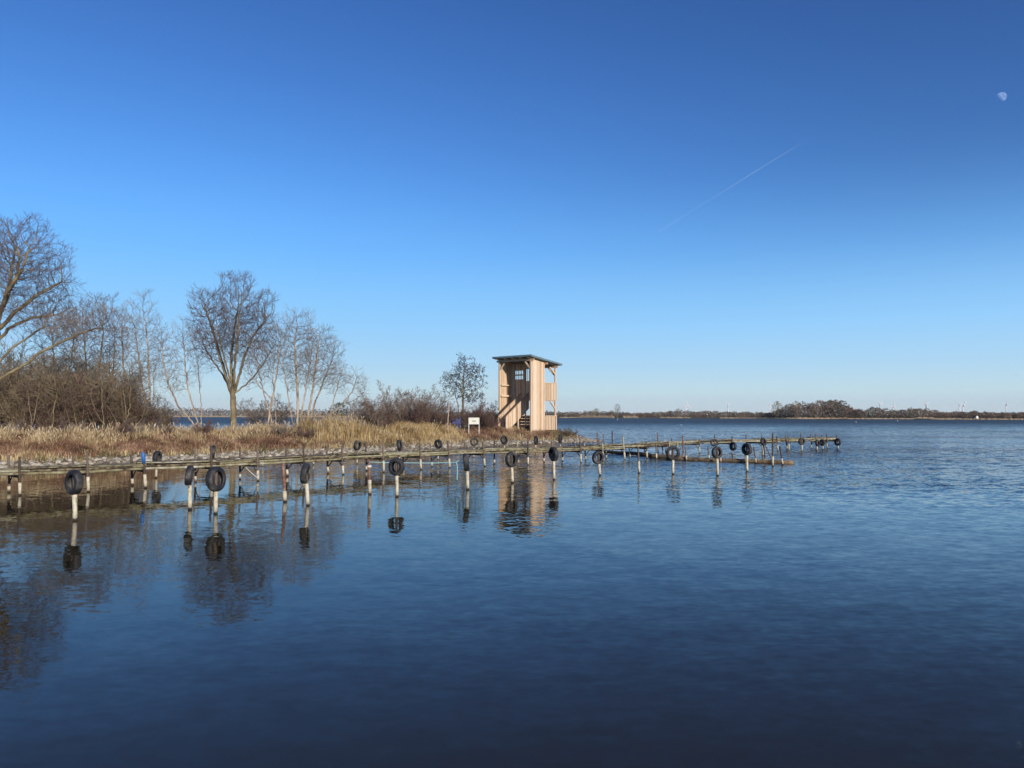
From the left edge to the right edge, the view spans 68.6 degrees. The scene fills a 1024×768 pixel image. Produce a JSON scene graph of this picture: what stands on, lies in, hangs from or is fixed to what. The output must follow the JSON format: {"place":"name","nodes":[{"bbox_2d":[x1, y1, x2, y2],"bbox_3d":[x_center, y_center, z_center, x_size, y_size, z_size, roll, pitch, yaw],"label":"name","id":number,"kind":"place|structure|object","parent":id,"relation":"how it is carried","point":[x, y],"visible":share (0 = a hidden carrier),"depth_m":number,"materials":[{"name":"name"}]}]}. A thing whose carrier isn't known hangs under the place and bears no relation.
{"place":"outdoors","nodes":[
{"label":"outdoors","id":0,"kind":"place"},
{"bbox_2d":[6,428,602,465],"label":"lake bank","id":1,"kind":"structure","parent":0,"point":[564,433],"depth_m":50.81,"materials":[{"name":"soil"}]},
{"bbox_2d":[0,368,24,425],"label":"thicket shrub","id":2,"kind":"object","parent":1,"relation":"on","point":[8,391],"visible":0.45,"depth_m":44.33,"materials":[{"name":"brown plant"}]},
{"bbox_2d":[0,332,46,425],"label":"thicket shrub","id":3,"kind":"object","parent":1,"relation":"on","point":[22,338],"visible":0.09,"depth_m":50.31,"materials":[{"name":"brown plant"}]},
{"bbox_2d":[5,360,55,426],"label":"sapling","id":4,"kind":"object","parent":1,"relation":"on","point":[37,384],"visible":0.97,"depth_m":43.35,"materials":[{"name":"brown plant"}]},
{"bbox_2d":[0,361,61,428],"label":"thicket shrub","id":5,"kind":"object","parent":1,"relation":"on","point":[7,410],"visible":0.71,"depth_m":44.51,"materials":[{"name":"brown plant"}]},
{"bbox_2d":[0,344,61,429],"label":"thicket shrub","id":6,"kind":"object","parent":1,"relation":"on","point":[19,381],"visible":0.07,"depth_m":50.29,"materials":[{"name":"brown plant"}]},
{"bbox_2d":[17,421,47,432],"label":"shrub","id":7,"kind":"object","parent":1,"relation":"on","point":[25,428],"visible":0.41,"depth_m":37.62,"materials":[{"name":"brown plant"}]},
{"bbox_2d":[0,335,67,428],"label":"thicket shrub","id":8,"kind":"object","parent":1,"relation":"on","point":[9,361],"visible":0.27,"depth_m":46.85,"materials":[{"name":"brown plant"}]},
{"bbox_2d":[0,210,87,362],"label":"bare tree","id":9,"kind":"object","parent":1,"relation":"on","point":[10,288],"visible":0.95,"depth_m":46.09,"materials":[{"name":"brown plant"}]},
{"bbox_2d":[15,374,75,431],"bbox_3d":[-27.770,1.143,44.925,3.436,3.904,4.662,2,-3,-37],"label":"thicket shrub","id":10,"kind":"object","parent":1,"relation":"on","point":[42,415],"visible":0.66,"depth_m":44.25,"materials":[{"name":"brown plant"}]},
{"bbox_2d":[0,348,93,431],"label":"thicket shrub","id":11,"kind":"object","parent":1,"relation":"on","point":[16,373],"visible":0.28,"depth_m":46.34,"materials":[{"name":"brown plant"}]},
{"bbox_2d":[23,357,74,427],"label":"sapling","id":12,"kind":"object","parent":1,"relation":"on","point":[48,388],"visible":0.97,"depth_m":43.55,"materials":[{"name":"brown plant"}]},
{"bbox_2d":[23,354,86,428],"bbox_3d":[-29.302,0.666,47.917,4.866,5.094,3.495,0,-2,9],"label":"thicket shrub","id":13,"kind":"object","parent":1,"relation":"on","point":[48,381],"visible":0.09,"depth_m":47.22,"materials":[{"name":"brown plant"}]},
{"bbox_2d":[46,418,70,432],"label":"shrub","id":14,"kind":"object","parent":1,"relation":"on","point":[61,426],"visible":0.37,"depth_m":38.61,"materials":[{"name":"brown plant"}]},
{"bbox_2d":[25,293,92,428],"bbox_3d":[-30.953,-1.369,50.994,3.980,9.663,4.010,-2,-3,36],"label":"slender tree","id":15,"kind":"object","parent":1,"relation":"on","point":[42,347],"visible":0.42,"depth_m":51.02,"materials":[{"name":"brown plant"}]},
{"bbox_2d":[3,334,119,427],"bbox_3d":[-30.533,0.031,51.107,6.298,6.703,5.674,-1,-3,25],"label":"thicket shrub","id":16,"kind":"object","parent":1,"relation":"on","point":[66,365],"visible":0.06,"depth_m":50.34,"materials":[{"name":"brown plant"}]},
{"bbox_2d":[0,300,126,379],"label":"bare tree","id":17,"kind":"object","parent":1,"relation":"on","point":[76,334],"visible":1,"depth_m":42.56,"materials":[{"name":"brown plant"}]},
{"bbox_2d":[27,350,109,428],"bbox_3d":[-27.186,0.433,46.158,5.084,5.278,5.643,0,-2,9],"label":"thicket shrub","id":18,"kind":"object","parent":1,"relation":"on","point":[75,387],"visible":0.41,"depth_m":45.57,"materials":[{"name":"brown plant"}]},
{"bbox_2d":[55,378,100,427],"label":"thicket shrub","id":19,"kind":"object","parent":1,"relation":"on","point":[75,418],"visible":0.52,"depth_m":44.95,"materials":[{"name":"brown plant"}]},
{"bbox_2d":[20,335,144,428],"bbox_3d":[-27.726,-0.135,48.417,6.298,6.703,5.674,0,-2,2],"label":"thicket shrub","id":20,"kind":"object","parent":1,"relation":"on","point":[74,358],"visible":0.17,"depth_m":48.62,"materials":[{"name":"brown plant"}]},
{"bbox_2d":[59,290,122,428],"bbox_3d":[-29.311,-1.548,52.014,4.401,10.160,3.690,0,-2,0],"label":"slender tree","id":21,"kind":"object","parent":1,"relation":"on","point":[94,343],"visible":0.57,"depth_m":52.08,"materials":[{"name":"brown plant"}]},
{"bbox_2d":[74,359,118,428],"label":"sapling","id":22,"kind":"object","parent":1,"relation":"on","point":[95,386],"visible":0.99,"depth_m":44.58,"materials":[{"name":"brown plant"}]},
{"bbox_2d":[60,369,139,430],"bbox_3d":[-25.454,1.017,46.050,4.244,4.239,5.760,-1,-2,16],"label":"thicket shrub","id":23,"kind":"object","parent":1,"relation":"on","point":[82,397],"visible":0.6,"depth_m":45.35,"materials":[{"name":"brown plant"}]},
{"bbox_2d":[0,430,207,459],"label":"dead brush","id":24,"kind":"object","parent":1,"relation":"on","point":[137,446],"visible":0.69,"depth_m":36.73,"materials":[{"name":"plant"}]},
{"bbox_2d":[65,345,151,426],"bbox_3d":[-25.796,0.234,48.101,5.084,6.006,5.643,1,-3,-20],"label":"thicket shrub","id":25,"kind":"object","parent":1,"relation":"on","point":[116,377],"visible":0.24,"depth_m":48.05,"materials":[{"name":"brown plant"}]},
{"bbox_2d":[93,316,131,381],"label":"slender tree","id":26,"kind":"object","parent":1,"relation":"on","point":[114,350],"visible":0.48,"depth_m":53.10,"materials":[{"name":"brown plant"}]},
{"bbox_2d":[108,418,134,433],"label":"shrub","id":27,"kind":"object","parent":1,"relation":"on","point":[120,428],"visible":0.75,"depth_m":39.82,"materials":[{"name":"brown plant"}]},
{"bbox_2d":[106,302,139,386],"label":"slender tree","id":28,"kind":"object","parent":1,"relation":"on","point":[121,340],"visible":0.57,"depth_m":54.11,"materials":[{"name":"brown plant"}]},
{"bbox_2d":[84,375,162,426],"bbox_3d":[-24.337,1.117,46.853,4.937,3.981,4.448,1,-3,-28],"label":"thicket shrub","id":29,"kind":"object","parent":1,"relation":"on","point":[118,410],"visible":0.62,"depth_m":46.49,"materials":[{"name":"brown plant"}]},
{"bbox_2d":[110,356,148,421],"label":"sapling","id":30,"kind":"object","parent":1,"relation":"on","point":[130,381],"visible":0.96,"depth_m":45.96,"materials":[{"name":"brown plant"}]},
{"bbox_2d":[96,385,167,425],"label":"thicket shrub","id":31,"kind":"object","parent":1,"relation":"on","point":[136,409],"visible":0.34,"depth_m":48.39,"materials":[{"name":"brown plant"}]},
{"bbox_2d":[122,420,153,435],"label":"shrub","id":32,"kind":"object","parent":1,"relation":"on","point":[135,430],"visible":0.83,"depth_m":40.35,"materials":[{"name":"brown plant"}]},
{"bbox_2d":[115,288,169,423],"bbox_3d":[-24.677,-1.478,50.135,3.556,9.918,2.668,1,-2,-16],"label":"slender tree","id":33,"kind":"object","parent":1,"relation":"on","point":[135,334],"visible":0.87,"depth_m":50.08,"materials":[{"name":"brown plant"}]},
{"bbox_2d":[132,404,162,427],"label":"thicket shrub","id":34,"kind":"object","parent":1,"relation":"on","point":[153,417],"visible":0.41,"depth_m":49.03,"materials":[{"name":"brown plant"}]},
{"bbox_2d":[0,420,316,446],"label":"tall dry grass","id":35,"kind":"structure","parent":1,"relation":"on","point":[101,434],"depth_m":39.14,"materials":[{"name":"plant"}]},
{"bbox_2d":[147,396,175,427],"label":"thicket shrub","id":36,"kind":"object","parent":1,"relation":"on","point":[165,414],"visible":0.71,"depth_m":49.91,"materials":[{"name":"brown plant"}]},
{"bbox_2d":[157,407,182,428],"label":"thicket shrub","id":37,"kind":"object","parent":1,"relation":"on","point":[169,421],"visible":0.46,"depth_m":50.98,"materials":[{"name":"brown plant"}]},
{"bbox_2d":[147,312,207,425],"bbox_3d":[-21.478,-0.703,48.059,4.020,7.887,2.301,0,-2,0],"label":"slender tree","id":38,"kind":"object","parent":1,"relation":"on","point":[173,370],"visible":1,"depth_m":48.04,"materials":[{"name":"brown plant"}]},
{"bbox_2d":[192,419,214,434],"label":"shrub","id":39,"kind":"object","parent":1,"relation":"on","point":[205,429],"visible":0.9,"depth_m":42.84,"materials":[{"name":"brown plant"}]},
{"bbox_2d":[184,268,279,427],"bbox_3d":[-18.686,-2.163,50.191,6.952,11.199,5.387,0,-2,0],"label":"bare tree","id":40,"kind":"object","parent":1,"relation":"on","point":[233,342],"visible":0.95,"depth_m":49.91,"materials":[{"name":"brown plant"}]},
{"bbox_2d":[173,428,353,451],"bbox_3d":[-14.696,3.251,44.289,10.352,1.291,4.742,2,-3,-43],"label":"brown brush","id":41,"kind":"object","parent":1,"relation":"on","point":[266,441],"visible":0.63,"depth_m":43.14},
{"bbox_2d":[235,317,294,424],"bbox_3d":[-16.054,-0.774,48.994,3.774,8.101,2.750,1,-3,-24],"label":"slender tree","id":42,"kind":"object","parent":1,"relation":"on","point":[257,365],"visible":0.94,"depth_m":49.00,"materials":[{"name":"brown plant"}]},
{"bbox_2d":[236,393,293,426],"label":"shrub","id":43,"kind":"object","parent":1,"relation":"on","point":[255,418],"visible":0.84,"depth_m":51.85,"materials":[{"name":"brown plant"}]},
{"bbox_2d":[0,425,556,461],"bbox_3d":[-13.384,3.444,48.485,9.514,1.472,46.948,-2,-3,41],"label":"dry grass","id":44,"kind":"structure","parent":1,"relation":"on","point":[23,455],"depth_m":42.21,"materials":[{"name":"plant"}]},
{"bbox_2d":[269,421,295,434],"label":"shrub","id":45,"kind":"object","parent":1,"relation":"on","point":[279,429],"visible":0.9,"depth_m":45.43,"materials":[{"name":"brown plant"}]},
{"bbox_2d":[1,431,573,463],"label":"bank weed","id":46,"kind":"object","parent":1,"relation":"on","point":[192,454],"visible":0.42,"depth_m":41.71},
{"bbox_2d":[0,435,595,468],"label":"shore stones","id":47,"kind":"object","parent":1,"relation":"on","point":[181,457],"visible":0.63,"depth_m":41.37,"materials":[{"name":"stone"}]},
{"bbox_2d":[270,304,326,424],"bbox_3d":[-13.986,-1.014,49.047,3.572,8.753,2.719,0,-2,0],"label":"slender tree","id":48,"kind":"object","parent":1,"relation":"on","point":[296,365],"visible":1,"depth_m":49.00,"materials":[{"name":"brown plant"}]},
{"bbox_2d":[293,424,315,438],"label":"shrub","id":49,"kind":"object","parent":1,"relation":"on","point":[299,433],"visible":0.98,"depth_m":45.63,"materials":[{"name":"brown plant"}]},
{"bbox_2d":[301,322,351,419],"bbox_3d":[-12.629,-0.445,50.543,3.400,7.765,2.595,0,-2,0],"label":"slender tree","id":50,"kind":"object","parent":1,"relation":"on","point":[323,359],"visible":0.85,"depth_m":50.54,"materials":[{"name":"brown plant"}]},
{"bbox_2d":[294,408,371,441],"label":"common reed","id":51,"kind":"object","parent":1,"relation":"on","point":[344,429],"visible":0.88,"depth_m":47.73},
{"bbox_2d":[325,359,369,423],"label":"slender tree","id":52,"kind":"object","parent":1,"relation":"on","point":[350,377],"visible":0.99,"depth_m":48.98,"materials":[{"name":"brown plant"}]},
{"bbox_2d":[341,392,403,426],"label":"shrub","id":53,"kind":"object","parent":1,"relation":"on","point":[358,410],"visible":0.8,"depth_m":52.88,"materials":[{"name":"brown plant"}]},
{"bbox_2d":[358,395,396,428],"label":"shrub","id":54,"kind":"object","parent":1,"relation":"on","point":[389,415],"visible":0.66,"depth_m":53.52,"materials":[{"name":"brown plant"}]},
{"bbox_2d":[357,380,419,425],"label":"shrub","id":55,"kind":"object","parent":1,"relation":"on","point":[395,403],"visible":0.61,"depth_m":55.49,"materials":[{"name":"brown plant"}]},
{"bbox_2d":[397,398,432,426],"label":"shrub","id":56,"kind":"object","parent":1,"relation":"on","point":[415,417],"visible":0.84,"depth_m":54.51,"materials":[{"name":"brown plant"}]},
{"bbox_2d":[390,419,440,433],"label":"yellow reed","id":57,"kind":"object","parent":1,"relation":"on","point":[421,425],"visible":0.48,"depth_m":54.04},
{"bbox_2d":[402,396,433,422],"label":"shrub","id":58,"kind":"object","parent":1,"relation":"on","point":[426,410],"visible":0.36,"depth_m":56.12,"materials":[{"name":"brown plant"}]},
{"bbox_2d":[361,418,475,442],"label":"ochre reed","id":59,"kind":"object","parent":1,"relation":"on","point":[391,437],"visible":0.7,"depth_m":52.63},
{"bbox_2d":[392,384,453,425],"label":"shrub","id":60,"kind":"object","parent":1,"relation":"on","point":[438,410],"visible":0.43,"depth_m":57.18,"materials":[{"name":"brown plant"}]},
{"bbox_2d":[405,388,450,420],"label":"bare shrub","id":61,"kind":"object","parent":1,"relation":"on","point":[434,404],"visible":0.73,"depth_m":56.72,"materials":[{"name":"brown plant"}]},
{"bbox_2d":[423,406,453,428],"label":"shrub","id":62,"kind":"object","parent":1,"relation":"on","point":[445,419],"visible":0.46,"depth_m":57.01,"materials":[{"name":"brown plant"}]},
{"bbox_2d":[442,400,477,427],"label":"shrub","id":63,"kind":"object","parent":1,"relation":"on","point":[455,417],"visible":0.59,"depth_m":60.30,"materials":[{"name":"brown plant"}]},
{"bbox_2d":[439,352,487,426],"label":"alder tree","id":64,"kind":"object","parent":1,"relation":"on","point":[463,380],"visible":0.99,"depth_m":62.95,"materials":[{"name":"brown plant"}]},
{"bbox_2d":[459,398,487,426],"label":"shrub","id":65,"kind":"object","parent":1,"relation":"on","point":[480,410],"visible":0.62,"depth_m":61.69,"materials":[{"name":"brown plant"}]},
{"bbox_2d":[480,408,504,429],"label":"shrub","id":66,"kind":"object","parent":1,"relation":"on","point":[488,421],"visible":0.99,"depth_m":60.48,"materials":[{"name":"brown plant"}]},
{"bbox_2d":[450,425,555,439],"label":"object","id":67,"kind":"object","parent":1,"relation":"on","point":[482,430],"visible":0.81,"depth_m":60.16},
{"bbox_2d":[492,354,561,432],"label":"observation tower","id":68,"kind":"structure","parent":1,"relation":"on","point":[516,395],"depth_m":64.71,"materials":[{"name":"wood"}]},
{"bbox_2d":[0,417,1023,767],"bbox_3d":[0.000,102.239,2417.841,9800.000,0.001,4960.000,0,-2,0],"label":"lake water","id":69,"kind":"structure","parent":0,"point":[854,599],"depth_m":8.92,"materials":[{"name":"blue liquid"}]},
{"bbox_2d":[72,476,77,520],"bbox_3d":[-9.548,2.682,16.377,0.145,1.596,0.105,0,-2,0],"label":"mooring post","id":70,"kind":"object","parent":69,"relation":"on","point":[74,509],"visible":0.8,"depth_m":16.34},
{"bbox_2d":[64,470,83,494],"bbox_3d":[-9.577,2.148,16.399,0.549,0.541,0.168,-44,-24,23],"label":"car tyre","id":71,"kind":"object","parent":70,"relation":"attached to","point":[77,475],"visible":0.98,"depth_m":16.31,"materials":[{"name":"black rubber"}]},
{"bbox_2d":[187,482,191,509],"bbox_3d":[-7.853,2.778,18.281,0.130,1.562,0.104,0,-2,0],"label":"mooring post","id":72,"kind":"object","parent":69,"relation":"on","point":[189,488],"visible":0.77,"depth_m":18.24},
{"bbox_2d":[184,465,193,485],"bbox_3d":[-7.877,2.233,18.304,0.150,0.483,0.490,8,-23,-17],"label":"car tyre","id":73,"kind":"object","parent":72,"relation":"attached to","point":[189,473],"visible":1,"depth_m":18.13,"materials":[{"name":"black rubber"}]},
{"bbox_2d":[213,472,217,513],"bbox_3d":[-6.908,2.731,17.486,0.099,1.588,0.104,0,-2,0],"label":"mooring post","id":74,"kind":"object","parent":69,"relation":"on","point":[215,502],"visible":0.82,"depth_m":17.46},
{"bbox_2d":[206,466,225,491],"bbox_3d":[-6.910,2.218,17.508,0.179,0.586,0.577,-4,-42,14],"label":"car tyre","id":75,"kind":"object","parent":74,"relation":"attached to","point":[210,482],"visible":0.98,"depth_m":17.38,"materials":[{"name":"black rubber"}]},
{"bbox_2d":[281,463,286,501],"bbox_3d":[-6.040,2.863,19.913,0.181,1.530,0.112,0,-2,0],"label":"bare post","id":76,"kind":"object","parent":69,"relation":"on","point":[284,493],"visible":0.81,"depth_m":19.89,"materials":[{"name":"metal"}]},
{"bbox_2d":[305,474,309,505],"bbox_3d":[-5.211,2.812,19.089,0.185,1.564,0.106,0,-2,0],"label":"mooring post","id":77,"kind":"object","parent":69,"relation":"on","point":[307,499],"visible":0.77,"depth_m":19.05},
{"bbox_2d":[300,463,310,483],"bbox_3d":[-5.266,2.280,19.110,0.160,0.516,0.524,7,41,-3],"label":"car tyre","id":78,"kind":"object","parent":77,"relation":"attached to","point":[305,469],"visible":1,"depth_m":18.92,"materials":[{"name":"black rubber"}]},
{"bbox_2d":[367,460,371,493],"bbox_3d":[-4.146,2.963,21.781,0.156,1.481,0.140,0,-2,0],"label":"bare post","id":79,"kind":"object","parent":69,"relation":"on","point":[369,465],"visible":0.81,"depth_m":21.75,"materials":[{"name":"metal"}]},
{"bbox_2d":[395,462,398,496],"bbox_3d":[-3.243,2.882,21.118,0.115,1.586,0.104,0,-2,0],"label":"mooring post","id":80,"kind":"object","parent":69,"relation":"on","point":[396,482],"visible":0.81,"depth_m":21.09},
{"bbox_2d":[388,458,404,475],"bbox_3d":[-3.256,2.333,21.141,0.509,0.502,0.156,0,-4,30],"label":"car tyre","id":81,"kind":"object","parent":80,"relation":"attached to","point":[400,471],"visible":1,"depth_m":21.07,"materials":[{"name":"black rubber"}]},
{"bbox_2d":[0,433,837,495],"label":"jetty","id":82,"kind":"object","parent":69,"relation":"on","point":[19,470],"visible":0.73,"depth_m":28.84,"materials":[{"name":"brown wood"}]},
{"bbox_2d":[465,471,468,489],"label":"mooring post","id":83,"kind":"object","parent":69,"relation":"on","point":[467,479],"visible":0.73,"depth_m":23.07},
{"bbox_2d":[463,453,469,470],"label":"car tyre","id":84,"kind":"object","parent":83,"relation":"attached to","point":[466,461],"visible":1,"depth_m":22.90,"materials":[{"name":"black rubber"}]},
{"bbox_2d":[510,455,513,482],"bbox_3d":[0.005,3.080,25.401,0.144,1.547,0.105,0,-2,0],"label":"mooring post","id":85,"kind":"object","parent":69,"relation":"on","point":[512,472],"visible":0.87,"depth_m":25.36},
{"bbox_2d":[505,452,516,466],"bbox_3d":[-0.025,2.559,25.422,0.161,0.527,0.519,-8,-33,39],"label":"car tyre","id":86,"kind":"object","parent":85,"relation":"attached to","point":[507,459],"visible":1,"depth_m":25.30,"materials":[{"name":"black rubber"}]},
{"bbox_2d":[552,452,554,479],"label":"mooring post","id":87,"kind":"object","parent":69,"relation":"on","point":[553,467],"visible":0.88,"depth_m":26.64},
{"bbox_2d":[548,447,558,460],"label":"car tyre","id":88,"kind":"object","parent":87,"relation":"attached to","point":[554,450],"visible":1,"depth_m":26.59,"materials":[{"name":"black rubber"}]},
{"bbox_2d":[597,454,600,475],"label":"mooring post","id":89,"kind":"object","parent":69,"relation":"on","point":[599,468],"visible":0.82,"depth_m":28.52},
{"bbox_2d":[592,451,603,463],"bbox_3d":[3.275,2.799,28.565,0.516,0.508,0.158,51,-21,-25],"label":"car tyre","id":90,"kind":"object","parent":89,"relation":"attached to","point":[595,454],"visible":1,"depth_m":28.48,"materials":[{"name":"black rubber"}]},
{"bbox_2d":[601,450,650,455],"bbox_3d":[6.557,3.992,43.373,0.207,0.217,3.870,2,-3,-36],"label":"floating log","id":91,"kind":"object","parent":69,"relation":"on","point":[626,453],"visible":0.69,"depth_m":43.23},
{"bbox_2d":[672,449,673,473],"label":"mooring post","id":92,"kind":"object","parent":69,"relation":"on","point":[672,461],"visible":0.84,"depth_m":29.09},
{"bbox_2d":[666,446,679,459],"bbox_3d":[6.257,2.682,29.148,0.538,0.546,0.167,28,4,3],"label":"car tyre","id":93,"kind":"object","parent":92,"relation":"attached to","point":[671,448],"visible":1,"depth_m":29.07,"materials":[{"name":"black rubber"}]},
{"bbox_2d":[716,449,718,475],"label":"mooring post","id":94,"kind":"object","parent":69,"relation":"on","point":[717,467],"visible":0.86,"depth_m":28.38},
{"bbox_2d":[711,446,722,458],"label":"car tyre","id":95,"kind":"object","parent":94,"relation":"attached to","point":[714,455],"visible":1,"depth_m":28.38,"materials":[{"name":"black rubber"}]},
{"bbox_2d":[666,456,793,463],"bbox_3d":[10.589,3.772,36.934,6.284,0.235,0.231,-2,-3,33],"label":"floating log","id":96,"kind":"object","parent":69,"relation":"on","point":[734,460],"visible":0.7,"depth_m":36.68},
{"bbox_2d":[745,446,747,471],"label":"mooring post","id":97,"kind":"object","parent":69,"relation":"on","point":[746,456],"visible":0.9,"depth_m":30.40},
{"bbox_2d":[741,443,751,454],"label":"car tyre","id":98,"kind":"object","parent":97,"relation":"attached to","point":[749,452],"visible":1,"depth_m":30.36,"materials":[{"name":"black rubber"}]},
{"bbox_2d":[0,0,1023,414],"label":"sky","id":99,"kind":"structure","parent":0,"point":[750,206],"materials":[{"name":"blue"}]},
{"bbox_2d":[162,415,1023,419],"bbox_3d":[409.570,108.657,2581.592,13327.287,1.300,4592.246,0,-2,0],"label":"shore land","id":100,"kind":"structure","parent":0,"point":[757,417],"depth_m":488.51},
{"bbox_2d":[154,407,495,416],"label":"wood","id":101,"kind":"object","parent":100,"relation":"on","point":[221,412],"visible":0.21,"depth_m":852.84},
{"bbox_2d":[329,402,347,415],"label":"tree","id":102,"kind":"object","parent":100,"relation":"on","point":[338,403],"visible":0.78,"depth_m":812.71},
{"bbox_2d":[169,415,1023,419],"bbox_3d":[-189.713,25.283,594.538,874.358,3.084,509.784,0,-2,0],"label":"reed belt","id":103,"kind":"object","parent":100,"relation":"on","point":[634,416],"visible":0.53,"depth_m":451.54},
{"bbox_2d":[545,410,766,417],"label":"wood","id":104,"kind":"object","parent":100,"relation":"on","point":[699,414],"visible":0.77,"depth_m":534.04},
{"bbox_2d":[763,399,864,417],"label":"wood","id":105,"kind":"object","parent":100,"relation":"on","point":[843,412],"visible":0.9,"depth_m":423.13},
{"bbox_2d":[849,406,1023,418],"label":"wood","id":106,"kind":"object","parent":100,"relation":"on","point":[962,414],"visible":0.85,"depth_m":388.19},
{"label":"mooring post","id":107,"kind":"object","parent":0,"visible":0},
{"bbox_2d":[152,451,161,463],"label":"car tyre","id":108,"kind":"object","parent":107,"relation":"attached to","point":[156,454],"visible":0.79,"depth_m":27.30,"materials":[{"name":"black rubber"}]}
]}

